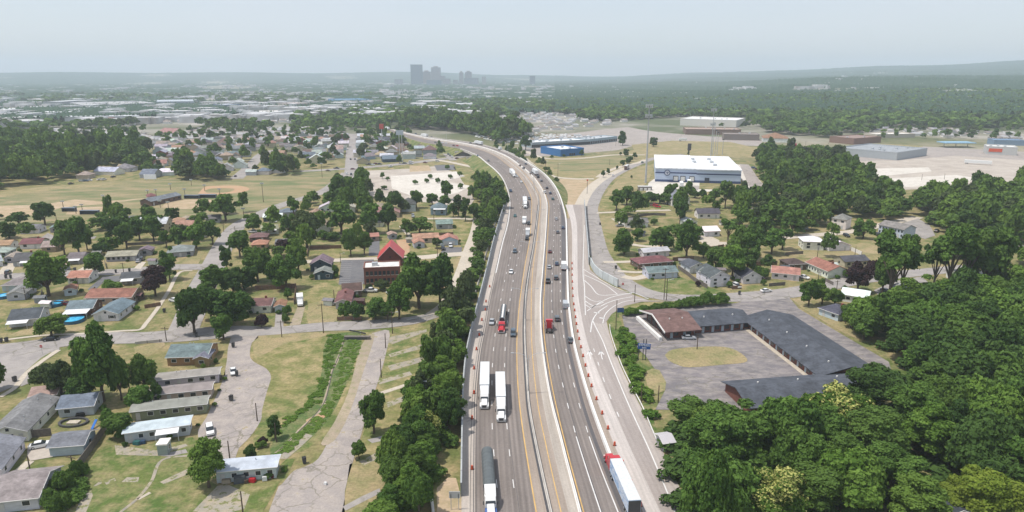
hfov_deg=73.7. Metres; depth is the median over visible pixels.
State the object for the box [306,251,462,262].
street
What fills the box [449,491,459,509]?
highway sign
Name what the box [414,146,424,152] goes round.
house
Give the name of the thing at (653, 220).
bush
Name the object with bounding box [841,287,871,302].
house
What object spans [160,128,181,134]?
house
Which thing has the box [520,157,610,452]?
concrete barrier
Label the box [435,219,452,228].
house
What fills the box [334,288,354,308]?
house
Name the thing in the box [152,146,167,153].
house
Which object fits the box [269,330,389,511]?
driveway
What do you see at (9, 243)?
house
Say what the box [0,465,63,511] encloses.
house
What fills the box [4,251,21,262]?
house
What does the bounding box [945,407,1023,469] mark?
tree
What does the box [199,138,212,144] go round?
house
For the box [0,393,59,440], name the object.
house
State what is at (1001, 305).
tree
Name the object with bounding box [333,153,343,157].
house
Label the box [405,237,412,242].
shed
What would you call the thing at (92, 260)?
tree
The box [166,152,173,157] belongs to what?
house
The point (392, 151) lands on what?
house
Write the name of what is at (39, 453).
driveway
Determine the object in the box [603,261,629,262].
driveway
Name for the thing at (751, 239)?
tree
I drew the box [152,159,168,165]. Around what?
house
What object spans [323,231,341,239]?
bush
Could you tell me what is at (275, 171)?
house
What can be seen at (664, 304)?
hedge bush
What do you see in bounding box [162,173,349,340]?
street
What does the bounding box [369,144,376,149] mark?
house
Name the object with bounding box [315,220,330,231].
house
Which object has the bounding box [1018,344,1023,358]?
tree
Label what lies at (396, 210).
house
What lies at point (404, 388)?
tree
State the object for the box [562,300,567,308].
car
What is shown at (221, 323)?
tree
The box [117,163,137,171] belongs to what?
house
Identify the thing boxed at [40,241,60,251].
house
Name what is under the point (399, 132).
tower sign
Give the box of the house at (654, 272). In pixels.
[641,265,678,278]
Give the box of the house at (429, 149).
[423,145,436,154]
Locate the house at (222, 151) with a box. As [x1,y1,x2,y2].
[214,145,224,152]
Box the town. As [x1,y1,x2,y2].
[0,76,984,127]
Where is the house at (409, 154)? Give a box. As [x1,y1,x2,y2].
[403,151,415,158]
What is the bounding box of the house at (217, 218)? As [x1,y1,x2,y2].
[205,214,221,222]
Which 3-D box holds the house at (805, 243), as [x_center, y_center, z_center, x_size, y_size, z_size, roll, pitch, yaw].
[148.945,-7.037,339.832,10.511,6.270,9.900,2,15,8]
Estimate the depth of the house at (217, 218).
398.48 m
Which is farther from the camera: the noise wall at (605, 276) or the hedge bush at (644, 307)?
the noise wall at (605, 276)
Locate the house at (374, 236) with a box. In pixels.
[369,232,379,240]
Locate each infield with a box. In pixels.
[66,207,102,214]
[161,199,211,208]
[198,185,248,193]
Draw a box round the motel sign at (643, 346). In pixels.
[638,339,650,359]
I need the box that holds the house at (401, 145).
[395,143,404,148]
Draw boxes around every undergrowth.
[56,466,90,511]
[381,207,504,511]
[655,325,961,511]
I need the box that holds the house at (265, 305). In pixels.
[247,295,275,312]
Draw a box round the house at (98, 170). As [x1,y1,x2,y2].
[94,166,124,174]
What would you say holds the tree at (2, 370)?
on the ground at (450, 458)
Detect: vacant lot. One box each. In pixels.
[368,166,473,204]
[860,156,1023,189]
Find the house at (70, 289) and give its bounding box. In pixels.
[63,283,77,295]
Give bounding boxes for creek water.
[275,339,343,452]
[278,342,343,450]
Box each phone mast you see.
[645,104,652,182]
[710,108,716,155]
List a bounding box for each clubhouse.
[140,192,180,205]
[146,193,155,197]
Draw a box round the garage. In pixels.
[45,429,97,455]
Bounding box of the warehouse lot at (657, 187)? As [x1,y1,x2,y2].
[646,164,762,194]
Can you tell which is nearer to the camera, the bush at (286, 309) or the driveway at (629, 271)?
the bush at (286, 309)
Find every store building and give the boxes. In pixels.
[521,138,588,147]
[540,145,583,156]
[573,135,616,144]
[680,116,744,126]
[683,127,740,134]
[722,132,759,140]
[761,132,788,142]
[829,134,881,144]
[846,143,927,159]
[864,132,914,137]
[983,144,1017,155]
[987,138,1023,145]
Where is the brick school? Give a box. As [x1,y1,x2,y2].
[363,260,399,284]
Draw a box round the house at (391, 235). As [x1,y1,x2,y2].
[386,231,397,239]
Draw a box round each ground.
[0,72,1023,511]
[559,179,592,217]
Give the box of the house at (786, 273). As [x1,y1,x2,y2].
[771,265,800,280]
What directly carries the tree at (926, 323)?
on the ground at (450, 458)
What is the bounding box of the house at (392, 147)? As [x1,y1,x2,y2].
[388,145,396,149]
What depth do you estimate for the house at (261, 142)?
812.99 m
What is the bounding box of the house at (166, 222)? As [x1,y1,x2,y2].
[140,217,172,230]
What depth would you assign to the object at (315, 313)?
247.33 m
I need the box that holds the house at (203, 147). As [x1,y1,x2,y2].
[200,145,209,152]
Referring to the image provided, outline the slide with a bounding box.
[91,418,99,428]
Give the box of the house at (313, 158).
[309,154,323,163]
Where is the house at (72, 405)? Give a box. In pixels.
[55,390,105,417]
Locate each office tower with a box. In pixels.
[394,79,402,83]
[410,65,422,83]
[423,70,430,83]
[426,80,442,84]
[431,66,440,79]
[459,71,463,83]
[464,78,478,84]
[465,71,471,77]
[482,77,485,84]
[529,76,534,83]
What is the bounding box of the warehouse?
[654,155,741,183]
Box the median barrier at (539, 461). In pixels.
[392,129,551,511]
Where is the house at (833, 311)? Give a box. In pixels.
[817,303,843,320]
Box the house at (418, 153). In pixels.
[413,150,421,156]
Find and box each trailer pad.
[343,488,379,510]
[360,453,375,464]
[368,436,381,442]
[378,371,411,383]
[381,384,403,392]
[387,397,402,406]
[388,357,423,370]
[389,329,426,343]
[389,345,421,356]
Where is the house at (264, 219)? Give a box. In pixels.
[262,213,282,221]
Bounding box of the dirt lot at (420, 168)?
[410,165,430,171]
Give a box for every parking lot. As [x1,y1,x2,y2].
[339,259,373,284]
[519,127,761,155]
[622,298,890,409]
[856,144,1023,160]
[874,277,926,293]
[904,219,934,238]
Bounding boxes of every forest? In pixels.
[0,60,1023,119]
[0,87,1023,135]
[0,105,1023,416]
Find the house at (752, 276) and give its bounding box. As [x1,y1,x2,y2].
[734,267,762,283]
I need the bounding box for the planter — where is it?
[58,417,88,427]
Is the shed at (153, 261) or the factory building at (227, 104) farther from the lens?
the factory building at (227, 104)
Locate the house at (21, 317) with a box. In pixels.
[5,307,50,330]
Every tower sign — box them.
[379,124,383,136]
[396,130,402,162]
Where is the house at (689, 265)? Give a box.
[679,258,702,273]
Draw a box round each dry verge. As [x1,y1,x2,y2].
[253,332,327,355]
[342,459,383,511]
[604,164,653,195]
[614,301,725,314]
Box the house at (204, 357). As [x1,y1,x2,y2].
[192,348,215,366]
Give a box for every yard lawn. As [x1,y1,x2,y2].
[47,437,279,511]
[221,367,224,375]
[277,459,294,481]
[306,239,340,258]
[356,321,436,484]
[410,243,436,253]
[453,221,472,246]
[599,196,670,210]
[603,232,615,240]
[608,248,640,260]
[618,264,638,269]
[637,277,721,294]
[690,203,729,213]
[744,281,783,290]
[757,250,777,260]
[821,234,873,243]
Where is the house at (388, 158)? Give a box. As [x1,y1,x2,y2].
[381,155,400,161]
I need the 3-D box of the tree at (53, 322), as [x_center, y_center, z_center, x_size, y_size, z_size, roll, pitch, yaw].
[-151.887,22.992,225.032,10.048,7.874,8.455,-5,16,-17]
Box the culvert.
[344,335,370,339]
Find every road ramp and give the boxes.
[566,205,659,511]
[573,205,673,511]
[582,205,679,510]
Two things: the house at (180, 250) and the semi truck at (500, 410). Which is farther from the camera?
the house at (180, 250)
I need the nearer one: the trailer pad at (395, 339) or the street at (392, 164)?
the trailer pad at (395, 339)
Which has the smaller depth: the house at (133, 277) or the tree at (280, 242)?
the house at (133, 277)
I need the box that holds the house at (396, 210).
[394,207,399,217]
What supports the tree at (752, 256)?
on the ground at (450, 458)
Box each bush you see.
[39,487,71,511]
[47,470,76,489]
[65,459,85,476]
[91,242,108,251]
[101,279,123,287]
[254,314,268,327]
[254,440,266,447]
[257,436,267,442]
[263,473,272,478]
[281,313,289,322]
[282,305,291,313]
[283,287,291,296]
[317,230,326,238]
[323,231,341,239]
[337,300,349,316]
[346,300,364,317]
[365,283,372,288]
[374,278,389,289]
[622,308,630,315]
[628,307,637,313]
[639,305,649,309]
[650,218,657,223]
[652,303,662,308]
[661,301,668,307]
[666,301,675,307]
[673,300,680,307]
[678,298,685,306]
[686,296,696,305]
[690,296,701,304]
[691,190,699,196]
[697,241,710,257]
[699,189,706,196]
[699,291,713,302]
[700,294,711,303]
[715,295,720,303]
[717,292,729,302]
[754,265,768,276]
[816,278,825,284]
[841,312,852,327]
[864,259,877,271]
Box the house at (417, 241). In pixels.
[411,237,424,247]
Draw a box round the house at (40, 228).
[20,224,46,233]
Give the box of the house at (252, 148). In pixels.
[243,144,255,150]
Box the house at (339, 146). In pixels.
[334,145,343,148]
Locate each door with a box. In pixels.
[0,503,4,511]
[127,435,132,442]
[135,413,140,420]
[443,241,454,245]
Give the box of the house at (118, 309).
[91,297,135,320]
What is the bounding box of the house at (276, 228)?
[260,224,278,233]
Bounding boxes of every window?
[21,500,30,505]
[63,409,70,413]
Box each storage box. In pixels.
[75,412,84,416]
[132,440,140,444]
[221,478,230,483]
[233,474,245,483]
[249,477,255,482]
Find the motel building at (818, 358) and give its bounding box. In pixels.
[636,308,866,410]
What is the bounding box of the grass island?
[665,346,746,366]
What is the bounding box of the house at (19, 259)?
[11,250,43,266]
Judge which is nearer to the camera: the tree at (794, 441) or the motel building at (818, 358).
the tree at (794, 441)
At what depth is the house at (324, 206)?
428.57 m
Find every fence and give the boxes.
[31,428,51,436]
[78,428,105,462]
[127,241,163,245]
[135,339,161,343]
[144,302,160,307]
[255,283,296,289]
[310,245,341,248]
[337,316,361,320]
[628,213,665,217]
[672,256,693,260]
[678,265,707,287]
[756,261,777,265]
[769,282,784,286]
[785,251,802,254]
[851,247,861,254]
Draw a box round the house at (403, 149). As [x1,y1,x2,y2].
[397,147,407,152]
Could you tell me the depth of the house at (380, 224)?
386.77 m
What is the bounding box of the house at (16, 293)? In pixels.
[5,284,36,300]
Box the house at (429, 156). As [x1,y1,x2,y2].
[423,153,435,158]
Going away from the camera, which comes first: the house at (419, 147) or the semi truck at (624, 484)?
the semi truck at (624, 484)
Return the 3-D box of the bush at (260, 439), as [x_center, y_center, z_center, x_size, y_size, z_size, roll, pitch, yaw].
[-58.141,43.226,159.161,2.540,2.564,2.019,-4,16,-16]
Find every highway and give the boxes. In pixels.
[387,129,534,511]
[411,133,620,511]
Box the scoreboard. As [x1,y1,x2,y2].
[143,174,156,179]
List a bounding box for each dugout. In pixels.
[61,207,76,211]
[79,210,99,213]
[183,195,199,198]
[198,194,216,197]
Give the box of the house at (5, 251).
[0,247,15,256]
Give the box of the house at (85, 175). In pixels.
[76,171,95,178]
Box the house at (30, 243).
[18,236,48,248]
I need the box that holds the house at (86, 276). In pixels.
[67,270,98,283]
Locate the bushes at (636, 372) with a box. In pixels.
[614,326,661,418]
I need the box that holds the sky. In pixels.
[0,0,1023,76]
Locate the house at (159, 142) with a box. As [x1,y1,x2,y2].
[156,141,170,143]
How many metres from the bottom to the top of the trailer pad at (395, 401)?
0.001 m
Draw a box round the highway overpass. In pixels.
[455,148,517,158]
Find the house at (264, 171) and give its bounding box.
[257,168,271,174]
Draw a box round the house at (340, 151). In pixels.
[331,149,343,155]
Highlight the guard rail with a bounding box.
[609,324,658,445]
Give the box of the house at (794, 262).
[778,258,806,269]
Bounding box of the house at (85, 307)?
[62,299,102,317]
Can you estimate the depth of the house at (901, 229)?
362.10 m
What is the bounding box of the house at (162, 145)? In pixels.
[154,144,168,148]
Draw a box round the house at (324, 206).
[319,201,333,211]
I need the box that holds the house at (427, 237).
[411,232,438,242]
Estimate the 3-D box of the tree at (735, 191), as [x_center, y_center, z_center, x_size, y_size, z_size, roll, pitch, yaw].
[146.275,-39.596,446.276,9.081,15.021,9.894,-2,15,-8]
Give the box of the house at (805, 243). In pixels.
[798,236,823,249]
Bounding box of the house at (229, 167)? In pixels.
[224,162,233,170]
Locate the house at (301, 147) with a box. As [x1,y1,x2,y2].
[293,145,306,152]
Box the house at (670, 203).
[666,189,689,205]
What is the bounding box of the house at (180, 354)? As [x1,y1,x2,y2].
[165,342,217,365]
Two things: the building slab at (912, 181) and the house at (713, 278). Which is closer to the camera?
the house at (713, 278)
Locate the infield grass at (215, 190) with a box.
[205,188,233,192]
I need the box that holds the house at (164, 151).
[156,149,167,156]
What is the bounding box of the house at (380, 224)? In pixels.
[364,221,383,226]
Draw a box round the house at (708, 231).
[702,226,720,236]
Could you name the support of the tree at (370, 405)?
on the ground at (450, 458)
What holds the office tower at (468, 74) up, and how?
on the ground at (450, 458)
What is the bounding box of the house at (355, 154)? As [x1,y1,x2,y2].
[353,150,365,156]
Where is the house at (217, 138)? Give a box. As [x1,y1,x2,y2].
[213,136,223,140]
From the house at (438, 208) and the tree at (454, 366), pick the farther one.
the house at (438, 208)
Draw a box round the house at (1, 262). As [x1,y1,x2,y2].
[0,255,3,266]
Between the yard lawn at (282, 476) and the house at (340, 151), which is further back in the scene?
the house at (340, 151)
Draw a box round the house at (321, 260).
[309,253,333,271]
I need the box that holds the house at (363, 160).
[356,157,369,163]
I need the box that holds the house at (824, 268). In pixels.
[805,257,845,278]
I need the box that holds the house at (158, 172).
[139,169,161,177]
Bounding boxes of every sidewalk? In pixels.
[0,350,59,396]
[3,270,192,340]
[744,329,807,374]
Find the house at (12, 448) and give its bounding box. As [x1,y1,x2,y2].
[0,433,26,474]
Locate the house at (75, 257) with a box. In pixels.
[67,252,89,263]
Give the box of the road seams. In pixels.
[470,205,601,511]
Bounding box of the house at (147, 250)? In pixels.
[139,245,154,255]
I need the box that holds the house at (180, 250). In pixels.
[166,244,194,256]
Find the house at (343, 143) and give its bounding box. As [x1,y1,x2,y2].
[338,141,348,146]
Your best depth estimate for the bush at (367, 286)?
274.00 m
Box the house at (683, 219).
[679,216,696,223]
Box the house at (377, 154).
[375,151,385,156]
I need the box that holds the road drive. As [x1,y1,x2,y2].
[740,164,761,187]
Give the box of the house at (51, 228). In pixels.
[49,225,54,232]
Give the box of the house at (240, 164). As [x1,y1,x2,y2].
[232,160,247,168]
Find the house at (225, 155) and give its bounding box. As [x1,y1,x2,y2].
[219,152,233,159]
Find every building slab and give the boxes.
[391,171,468,197]
[434,165,454,170]
[876,167,971,186]
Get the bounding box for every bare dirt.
[76,490,92,511]
[105,478,115,484]
[122,477,138,481]
[193,484,249,511]
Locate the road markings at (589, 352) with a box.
[583,225,674,511]
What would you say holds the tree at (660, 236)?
on the ground at (450, 458)
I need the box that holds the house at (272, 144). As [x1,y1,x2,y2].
[269,140,275,146]
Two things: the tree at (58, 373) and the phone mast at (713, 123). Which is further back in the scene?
the phone mast at (713, 123)
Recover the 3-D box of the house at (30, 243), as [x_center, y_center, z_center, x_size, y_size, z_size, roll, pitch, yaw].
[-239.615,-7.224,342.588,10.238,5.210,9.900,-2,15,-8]
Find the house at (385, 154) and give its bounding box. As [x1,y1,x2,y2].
[379,153,393,158]
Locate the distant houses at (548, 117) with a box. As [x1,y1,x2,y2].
[37,111,1022,141]
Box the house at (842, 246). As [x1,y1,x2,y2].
[824,240,851,250]
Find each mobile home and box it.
[121,415,192,442]
[129,395,210,420]
[149,381,214,400]
[150,366,221,385]
[214,454,280,482]
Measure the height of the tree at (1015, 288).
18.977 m
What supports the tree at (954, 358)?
on the ground at (450, 458)
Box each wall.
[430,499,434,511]
[460,204,504,496]
[584,199,589,264]
[590,257,618,286]
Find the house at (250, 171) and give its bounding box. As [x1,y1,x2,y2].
[245,169,257,174]
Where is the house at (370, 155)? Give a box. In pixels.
[361,152,375,158]
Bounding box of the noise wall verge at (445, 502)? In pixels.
[437,478,460,511]
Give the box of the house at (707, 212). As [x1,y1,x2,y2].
[694,208,720,217]
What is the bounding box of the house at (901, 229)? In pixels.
[878,220,916,237]
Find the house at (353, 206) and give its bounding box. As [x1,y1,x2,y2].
[349,204,355,212]
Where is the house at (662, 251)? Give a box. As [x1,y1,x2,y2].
[638,246,670,256]
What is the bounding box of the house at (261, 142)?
[257,140,267,146]
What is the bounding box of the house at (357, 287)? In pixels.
[341,282,362,297]
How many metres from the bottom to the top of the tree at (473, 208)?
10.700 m
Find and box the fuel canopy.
[937,141,975,146]
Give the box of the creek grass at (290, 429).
[270,332,360,454]
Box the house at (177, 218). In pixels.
[172,217,186,224]
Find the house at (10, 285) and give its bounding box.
[0,276,41,290]
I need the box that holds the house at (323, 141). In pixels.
[321,139,331,143]
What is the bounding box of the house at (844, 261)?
[834,254,869,267]
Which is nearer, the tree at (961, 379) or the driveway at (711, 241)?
the tree at (961, 379)
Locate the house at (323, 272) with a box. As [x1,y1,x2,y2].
[313,266,333,279]
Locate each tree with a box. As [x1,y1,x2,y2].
[0,221,15,237]
[0,363,6,382]
[4,211,29,222]
[22,249,69,296]
[27,362,53,384]
[30,201,54,224]
[32,312,69,335]
[42,359,74,394]
[50,219,73,254]
[63,376,95,394]
[64,215,86,251]
[68,320,117,401]
[70,355,91,384]
[82,227,93,249]
[82,252,104,272]
[94,211,108,219]
[97,236,118,250]
[98,408,113,423]
[98,412,132,438]
[101,217,121,237]
[106,354,130,399]
[112,222,133,248]
[122,207,131,214]
[123,384,153,406]
[127,218,143,239]
[127,352,157,384]
[139,206,156,216]
[139,215,161,240]
[139,264,167,296]
[150,381,162,397]
[157,229,171,246]
[158,246,176,279]
[164,207,179,218]
[167,226,186,244]
[172,287,210,332]
[182,223,203,248]
[185,436,225,487]
[196,281,214,292]
[198,264,230,287]
[201,286,211,315]
[202,219,220,244]
[206,289,250,321]
[207,193,240,220]
[209,313,232,339]
[218,242,232,266]
[221,271,244,291]
[228,230,248,256]
[229,265,257,289]
[237,290,255,310]
[241,246,271,281]
[243,213,261,228]
[243,443,256,456]
[264,266,274,281]
[266,253,302,287]
[266,415,281,438]
[271,239,287,254]
[280,213,295,232]
[284,237,306,270]
[288,199,299,214]
[291,209,321,247]
[324,200,356,233]
[332,264,338,274]
[340,228,358,255]
[351,439,366,458]
[357,202,379,232]
[358,231,372,254]
[358,389,385,433]
[362,498,398,511]
[365,297,383,319]
[374,427,407,463]
[376,482,408,511]
[377,453,405,483]
[378,203,396,231]
[380,301,395,320]
[386,279,412,319]
[389,422,418,444]
[393,462,425,506]
[396,155,401,163]
[396,275,406,287]
[399,252,435,308]
[400,218,412,235]
[400,376,427,400]
[401,403,428,424]
[401,466,433,511]
[402,444,431,475]
[405,383,427,405]
[407,439,437,472]
[410,190,423,207]
[410,216,432,232]
[410,410,432,436]
[416,422,441,453]
[421,409,441,437]
[424,337,451,361]
[425,252,454,302]
[426,193,437,204]
[428,358,456,372]
[430,354,457,371]
[431,372,451,390]
[432,237,442,247]
[435,387,467,423]
[437,390,460,428]
[440,180,452,194]
[448,202,457,216]
[452,194,462,216]
[454,338,467,363]
[459,197,469,220]
[467,184,477,198]
[468,203,478,219]
[520,135,531,149]
[609,189,624,209]
[612,228,633,254]
[618,131,626,144]
[619,186,635,204]
[623,149,628,154]
[629,193,646,204]
[631,228,643,240]
[645,191,655,201]
[648,225,674,247]
[649,137,657,146]
[653,193,664,202]
[662,194,671,204]
[663,183,677,194]
[666,394,723,429]
[671,224,680,235]
[674,197,689,223]
[674,218,703,255]
[679,402,745,458]
[679,447,743,511]
[680,447,762,511]
[690,406,711,418]
[704,246,724,267]
[708,188,720,198]
[712,200,721,208]
[719,180,734,207]
[719,243,745,279]
[720,402,775,467]
[721,218,738,240]
[727,184,742,203]
[733,208,748,225]
[737,398,757,412]
[742,224,764,250]
[743,248,761,269]
[748,216,770,237]
[748,465,809,511]
[758,204,785,227]
[758,395,831,445]
[762,191,772,201]
[762,228,785,253]
[767,416,827,469]
[780,209,804,232]
[781,229,793,249]
[794,458,843,511]
[798,379,875,429]
[799,278,822,306]
[811,402,849,442]
[814,283,833,304]
[815,445,889,510]
[825,431,864,452]
[829,287,845,303]
[840,303,850,313]
[845,260,874,288]
[845,361,911,404]
[845,405,911,452]
[846,295,885,324]
[850,306,883,339]
[852,218,876,238]
[867,440,929,488]
[872,291,916,325]
[874,228,925,289]
[874,255,897,292]
[884,380,943,440]
[885,316,923,356]
[886,303,919,332]
[886,470,953,511]
[887,277,926,299]
[900,234,922,285]
[901,332,926,366]
[901,399,955,461]
[905,312,944,340]
[905,361,950,383]
[914,282,970,305]
[914,295,952,326]
[914,328,978,360]
[918,274,954,290]
[924,244,950,282]
[924,376,968,407]
[926,225,980,278]
[927,339,993,378]
[937,398,972,422]
[939,474,977,511]
[944,292,977,312]
[944,317,987,338]
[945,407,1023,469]
[946,374,996,401]
[949,264,982,295]
[950,308,989,322]
[958,464,1020,511]
[959,222,1001,267]
[963,333,1023,356]
[963,373,1023,420]
[964,226,1022,280]
[965,297,1002,320]
[970,456,1023,481]
[971,321,1023,345]
[972,299,1007,320]
[974,285,996,296]
[976,273,997,288]
[978,349,1023,383]
[979,287,1015,308]
[990,308,1023,330]
[996,372,1023,395]
[997,277,1023,287]
[1001,478,1023,511]
[1005,264,1023,278]
[1005,280,1023,293]
[1005,434,1023,481]
[1006,302,1023,315]
[1011,288,1023,304]
[1017,325,1023,337]
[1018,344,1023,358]
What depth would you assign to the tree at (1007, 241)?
262.59 m
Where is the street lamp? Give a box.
[511,352,545,390]
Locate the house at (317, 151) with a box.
[311,150,322,153]
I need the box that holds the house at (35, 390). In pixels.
[27,385,64,397]
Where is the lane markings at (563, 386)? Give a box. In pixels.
[492,163,617,511]
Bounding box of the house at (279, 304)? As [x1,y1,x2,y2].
[273,299,287,312]
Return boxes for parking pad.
[161,449,187,456]
[161,469,187,483]
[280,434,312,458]
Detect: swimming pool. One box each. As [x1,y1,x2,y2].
[0,293,6,299]
[51,300,63,307]
[64,315,84,324]
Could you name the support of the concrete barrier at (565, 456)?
on the highway at (588, 498)
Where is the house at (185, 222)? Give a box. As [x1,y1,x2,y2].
[175,220,194,225]
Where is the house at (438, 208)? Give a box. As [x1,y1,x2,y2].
[430,202,447,215]
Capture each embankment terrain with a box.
[379,130,506,191]
[395,129,567,214]
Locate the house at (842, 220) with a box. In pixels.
[832,213,852,229]
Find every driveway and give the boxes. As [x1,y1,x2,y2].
[0,263,14,273]
[21,375,28,385]
[27,446,52,460]
[41,233,53,240]
[88,275,119,289]
[135,262,145,268]
[198,336,270,458]
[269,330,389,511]
[274,313,283,326]
[290,307,304,325]
[369,239,379,255]
[441,247,461,252]
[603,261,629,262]
[617,270,641,272]
[620,275,646,279]
[632,243,658,246]
[700,236,718,245]
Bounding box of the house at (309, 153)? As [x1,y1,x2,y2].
[302,152,315,154]
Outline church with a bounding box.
[377,239,404,265]
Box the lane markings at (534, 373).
[427,139,583,511]
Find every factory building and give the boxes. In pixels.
[43,100,82,104]
[64,115,101,121]
[70,101,154,104]
[102,114,139,117]
[156,99,193,103]
[213,104,239,105]
[278,102,309,105]
[328,98,372,101]
[383,84,393,87]
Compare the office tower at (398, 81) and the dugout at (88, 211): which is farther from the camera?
the office tower at (398, 81)
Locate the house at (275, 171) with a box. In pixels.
[272,169,285,172]
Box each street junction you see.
[0,341,59,391]
[585,270,653,323]
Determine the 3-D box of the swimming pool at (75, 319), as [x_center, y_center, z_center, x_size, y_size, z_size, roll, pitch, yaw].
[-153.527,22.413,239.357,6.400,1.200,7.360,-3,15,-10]
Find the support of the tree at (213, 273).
on the ground at (450, 458)
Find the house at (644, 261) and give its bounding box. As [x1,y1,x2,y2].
[629,255,673,269]
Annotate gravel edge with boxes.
[321,333,374,444]
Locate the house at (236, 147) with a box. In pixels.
[232,145,240,150]
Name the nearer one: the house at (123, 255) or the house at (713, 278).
the house at (713, 278)
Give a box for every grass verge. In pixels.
[25,352,50,371]
[455,167,481,204]
[608,313,656,435]
[883,144,922,146]
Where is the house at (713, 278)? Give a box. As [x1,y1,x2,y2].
[696,263,729,286]
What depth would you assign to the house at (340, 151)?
726.97 m
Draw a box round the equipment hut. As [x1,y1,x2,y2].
[637,186,651,190]
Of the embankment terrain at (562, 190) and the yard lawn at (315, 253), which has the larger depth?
the embankment terrain at (562, 190)
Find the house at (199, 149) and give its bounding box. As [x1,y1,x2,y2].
[193,147,205,152]
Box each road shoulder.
[391,129,567,511]
[393,130,546,511]
[412,133,624,511]
[461,203,508,511]
[473,202,509,511]
[559,197,622,501]
[567,218,642,511]
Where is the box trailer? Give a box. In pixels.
[964,159,991,163]
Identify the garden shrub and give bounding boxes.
[98,404,106,409]
[280,466,287,471]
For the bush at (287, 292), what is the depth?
261.58 m
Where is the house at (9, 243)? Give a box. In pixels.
[0,240,18,247]
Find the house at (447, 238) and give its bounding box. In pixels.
[439,233,458,245]
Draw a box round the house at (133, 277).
[119,271,144,284]
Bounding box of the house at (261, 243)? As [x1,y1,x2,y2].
[251,239,269,248]
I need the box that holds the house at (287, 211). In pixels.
[279,208,295,216]
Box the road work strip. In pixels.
[411,134,577,511]
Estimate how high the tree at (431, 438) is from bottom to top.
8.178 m
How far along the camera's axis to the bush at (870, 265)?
295.40 m
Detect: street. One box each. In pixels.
[0,264,201,279]
[0,314,437,346]
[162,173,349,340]
[230,149,280,178]
[300,147,529,171]
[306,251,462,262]
[344,134,357,177]
[426,217,478,314]
[428,218,472,219]
[431,159,507,192]
[526,151,638,158]
[526,158,593,178]
[575,168,623,208]
[586,154,685,212]
[586,211,961,301]
[596,160,645,176]
[596,209,670,213]
[699,216,921,244]
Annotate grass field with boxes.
[0,171,335,223]
[250,332,371,453]
[547,155,629,171]
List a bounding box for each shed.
[32,295,47,302]
[38,300,53,308]
[136,293,144,299]
[146,258,157,264]
[155,438,171,455]
[321,297,334,305]
[353,298,364,304]
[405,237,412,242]
[653,432,676,451]
[715,267,726,271]
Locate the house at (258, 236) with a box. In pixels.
[249,232,269,241]
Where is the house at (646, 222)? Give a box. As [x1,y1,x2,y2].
[622,218,648,226]
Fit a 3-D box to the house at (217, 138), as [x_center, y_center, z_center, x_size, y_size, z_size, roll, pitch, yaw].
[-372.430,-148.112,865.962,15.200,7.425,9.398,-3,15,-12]
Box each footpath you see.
[16,461,33,469]
[119,455,186,511]
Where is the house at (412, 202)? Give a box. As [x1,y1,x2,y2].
[402,198,415,211]
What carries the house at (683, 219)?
on the ground at (450, 458)
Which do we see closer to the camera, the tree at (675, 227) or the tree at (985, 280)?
the tree at (985, 280)
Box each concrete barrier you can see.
[393,129,580,511]
[428,136,560,204]
[474,153,509,199]
[475,212,498,292]
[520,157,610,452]
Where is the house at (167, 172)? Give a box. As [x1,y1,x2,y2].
[159,168,176,175]
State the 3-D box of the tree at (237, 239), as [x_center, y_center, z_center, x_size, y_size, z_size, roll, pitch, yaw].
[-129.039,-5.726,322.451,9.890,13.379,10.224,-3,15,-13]
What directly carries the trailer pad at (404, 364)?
on the yard lawn at (392, 415)
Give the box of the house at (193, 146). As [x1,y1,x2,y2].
[188,143,199,150]
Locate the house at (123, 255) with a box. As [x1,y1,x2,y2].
[104,250,142,261]
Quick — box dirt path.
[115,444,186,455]
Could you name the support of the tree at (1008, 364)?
on the ground at (450, 458)
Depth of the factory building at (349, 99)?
2027.50 m
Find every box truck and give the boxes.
[296,292,303,306]
[522,216,526,223]
[525,228,529,235]
[561,261,566,269]
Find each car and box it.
[4,269,11,273]
[28,440,48,449]
[42,335,59,341]
[205,421,214,435]
[230,367,235,375]
[363,287,377,292]
[489,318,494,324]
[510,328,515,336]
[554,315,559,320]
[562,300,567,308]
[567,337,572,342]
[681,334,695,339]
[732,282,741,287]
[760,288,771,292]
[799,274,809,278]
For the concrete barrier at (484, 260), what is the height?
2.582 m
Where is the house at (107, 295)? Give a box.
[84,288,143,303]
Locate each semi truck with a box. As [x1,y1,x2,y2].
[473,140,482,144]
[478,361,489,408]
[481,446,497,511]
[495,371,506,421]
[497,304,506,332]
[509,168,515,176]
[523,196,527,207]
[531,168,537,174]
[544,319,552,332]
[603,453,640,511]
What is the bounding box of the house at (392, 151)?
[385,149,397,154]
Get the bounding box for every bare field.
[0,182,121,196]
[0,198,144,216]
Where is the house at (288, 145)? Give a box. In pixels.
[284,144,296,147]
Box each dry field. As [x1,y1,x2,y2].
[532,147,756,180]
[632,141,753,154]

